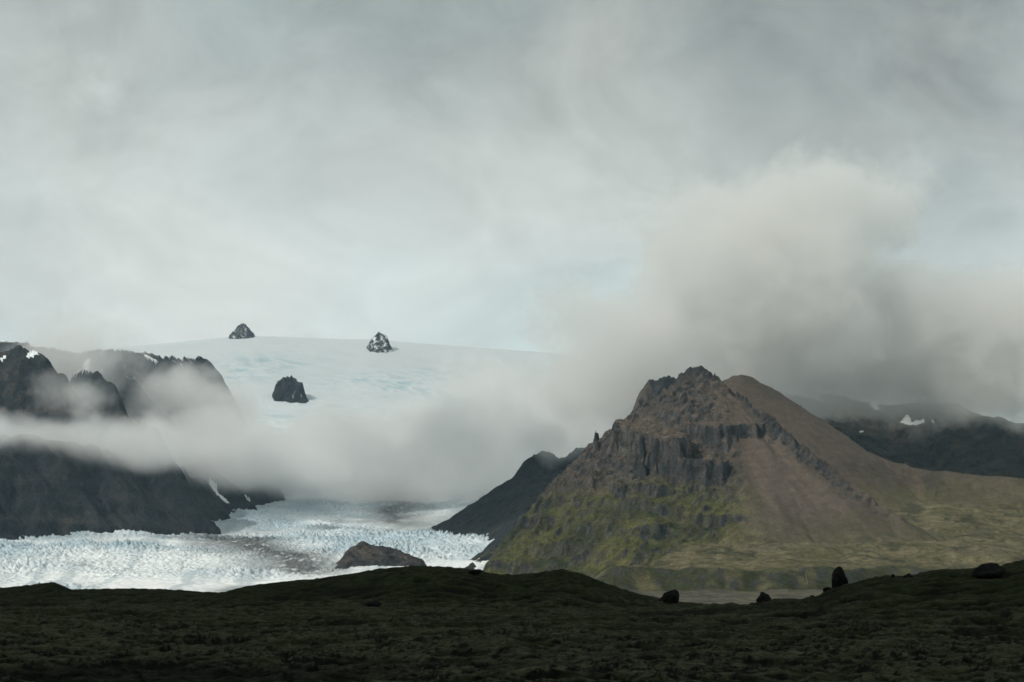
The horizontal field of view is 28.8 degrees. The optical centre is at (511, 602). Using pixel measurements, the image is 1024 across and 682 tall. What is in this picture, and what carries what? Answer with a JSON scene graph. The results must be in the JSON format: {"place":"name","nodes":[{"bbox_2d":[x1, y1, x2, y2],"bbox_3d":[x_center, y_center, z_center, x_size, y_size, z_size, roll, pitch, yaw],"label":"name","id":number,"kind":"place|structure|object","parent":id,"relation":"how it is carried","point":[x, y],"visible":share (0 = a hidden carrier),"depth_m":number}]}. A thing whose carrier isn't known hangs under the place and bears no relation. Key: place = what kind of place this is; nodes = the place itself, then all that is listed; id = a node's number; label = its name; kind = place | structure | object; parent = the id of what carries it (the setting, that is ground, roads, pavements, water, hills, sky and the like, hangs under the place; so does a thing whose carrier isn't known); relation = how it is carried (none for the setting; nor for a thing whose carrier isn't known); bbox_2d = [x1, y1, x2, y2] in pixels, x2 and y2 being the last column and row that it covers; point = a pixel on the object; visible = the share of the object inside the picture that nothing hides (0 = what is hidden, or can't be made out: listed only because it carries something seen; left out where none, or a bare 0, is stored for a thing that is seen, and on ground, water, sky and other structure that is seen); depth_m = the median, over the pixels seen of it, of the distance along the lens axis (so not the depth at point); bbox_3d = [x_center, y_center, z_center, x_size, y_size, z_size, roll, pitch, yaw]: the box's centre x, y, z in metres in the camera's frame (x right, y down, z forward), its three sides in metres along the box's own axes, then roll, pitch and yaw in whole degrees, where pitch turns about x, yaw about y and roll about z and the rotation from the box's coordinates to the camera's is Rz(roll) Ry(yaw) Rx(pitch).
{"place":"outdoors","nodes":[
{"label":"outdoors","id":0,"kind":"place"},
{"bbox_2d":[0,340,288,539],"bbox_3d":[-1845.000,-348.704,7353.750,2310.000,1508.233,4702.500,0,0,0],"label":"mountain","id":1,"kind":"structure","parent":0,"point":[102,440],"depth_m":7192.50},
{"bbox_2d":[26,350,39,358],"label":"snow patch","id":2,"kind":"object","parent":1,"relation":"on","point":[32,353],"visible":1,"depth_m":7233.04},
{"bbox_2d":[144,354,157,362],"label":"snow patch","id":3,"kind":"object","parent":1,"relation":"on","point":[149,357],"visible":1,"depth_m":8341.70},
{"bbox_2d":[209,478,228,502],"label":"snow patch","id":4,"kind":"object","parent":1,"relation":"on","point":[212,483],"visible":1,"depth_m":7994.71},
{"bbox_2d":[73,336,657,482],"bbox_3d":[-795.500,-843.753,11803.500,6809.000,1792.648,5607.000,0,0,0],"label":"snowfield","id":5,"kind":"structure","parent":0,"point":[409,399],"depth_m":11243.45},
{"bbox_2d":[228,323,254,338],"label":"nunatak","id":6,"kind":"structure","parent":5,"relation":"on","point":[242,331],"depth_m":12943.00},
{"bbox_2d":[272,375,307,403],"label":"nunatak","id":7,"kind":"structure","parent":5,"relation":"on","point":[290,389],"depth_m":10852.54},
{"bbox_2d":[367,331,392,352],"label":"nunatak","id":8,"kind":"structure","parent":5,"relation":"on","point":[379,342],"depth_m":12592.02},
{"bbox_2d":[0,560,1023,681],"bbox_3d":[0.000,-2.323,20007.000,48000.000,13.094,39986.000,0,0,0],"label":"ground","id":9,"kind":"structure","parent":0,"point":[434,624],"depth_m":143.69},
{"bbox_2d":[0,452,535,591],"bbox_3d":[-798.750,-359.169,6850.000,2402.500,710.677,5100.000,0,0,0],"label":"glacier","id":10,"kind":"object","parent":9,"relation":"on","point":[309,529],"visible":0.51,"depth_m":6350.28},
{"bbox_2d":[335,541,426,568],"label":"rock island","id":11,"kind":"object","parent":10,"relation":"on","point":[362,553],"visible":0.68,"depth_m":5271.68},
{"bbox_2d":[366,601,380,606],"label":"boulder","id":12,"kind":"object","parent":9,"relation":"on","point":[374,604],"visible":0.93,"depth_m":227.99},
{"bbox_2d":[468,569,481,573],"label":"boulder","id":13,"kind":"object","parent":9,"relation":"on","point":[476,571],"visible":1,"depth_m":317.42},
{"bbox_2d":[659,589,678,603],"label":"boulder","id":14,"kind":"object","parent":9,"relation":"on","point":[670,597],"visible":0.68,"depth_m":317.12},
{"bbox_2d":[756,592,771,602],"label":"boulder","id":15,"kind":"object","parent":9,"relation":"on","point":[763,596],"visible":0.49,"depth_m":241.96},
{"bbox_2d":[831,566,847,587],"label":"boulder","id":16,"kind":"object","parent":9,"relation":"on","point":[839,578],"visible":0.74,"depth_m":216.20},
{"bbox_2d":[903,573,912,577],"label":"boulder","id":17,"kind":"object","parent":9,"relation":"on","point":[907,575],"visible":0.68,"depth_m":196.96},
{"bbox_2d":[971,562,1005,578],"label":"boulder","id":18,"kind":"object","parent":9,"relation":"on","point":[991,570],"visible":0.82,"depth_m":184.64},
{"bbox_2d":[0,0,1023,422],"label":"sky","id":19,"kind":"structure","parent":0,"point":[803,198]},
{"bbox_2d":[431,403,634,569],"bbox_3d":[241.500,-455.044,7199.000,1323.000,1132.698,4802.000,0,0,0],"label":"mountain","id":20,"kind":"structure","parent":0,"point":[496,513],"depth_m":6774.90},
{"bbox_2d":[630,375,674,413],"bbox_3d":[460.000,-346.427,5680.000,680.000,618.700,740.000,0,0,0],"label":"mountain","id":21,"kind":"structure","parent":0,"point":[650,390],"depth_m":5710.21},
{"bbox_2d":[482,365,1023,604],"bbox_3d":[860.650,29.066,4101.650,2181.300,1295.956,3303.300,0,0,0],"label":"mountain","id":22,"kind":"structure","parent":0,"point":[701,484],"depth_m":4331.96},
{"bbox_2d":[784,394,1023,477],"bbox_3d":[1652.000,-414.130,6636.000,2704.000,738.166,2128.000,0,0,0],"label":"mountain","id":23,"kind":"structure","parent":0,"point":[953,438],"depth_m":6860.07},
{"bbox_2d":[871,403,879,409],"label":"snow patch","id":24,"kind":"object","parent":23,"relation":"on","point":[873,405],"visible":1,"depth_m":7145.27},
{"bbox_2d":[900,414,924,424],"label":"snow patch","id":25,"kind":"object","parent":23,"relation":"on","point":[906,419],"visible":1,"depth_m":7003.02}
]}

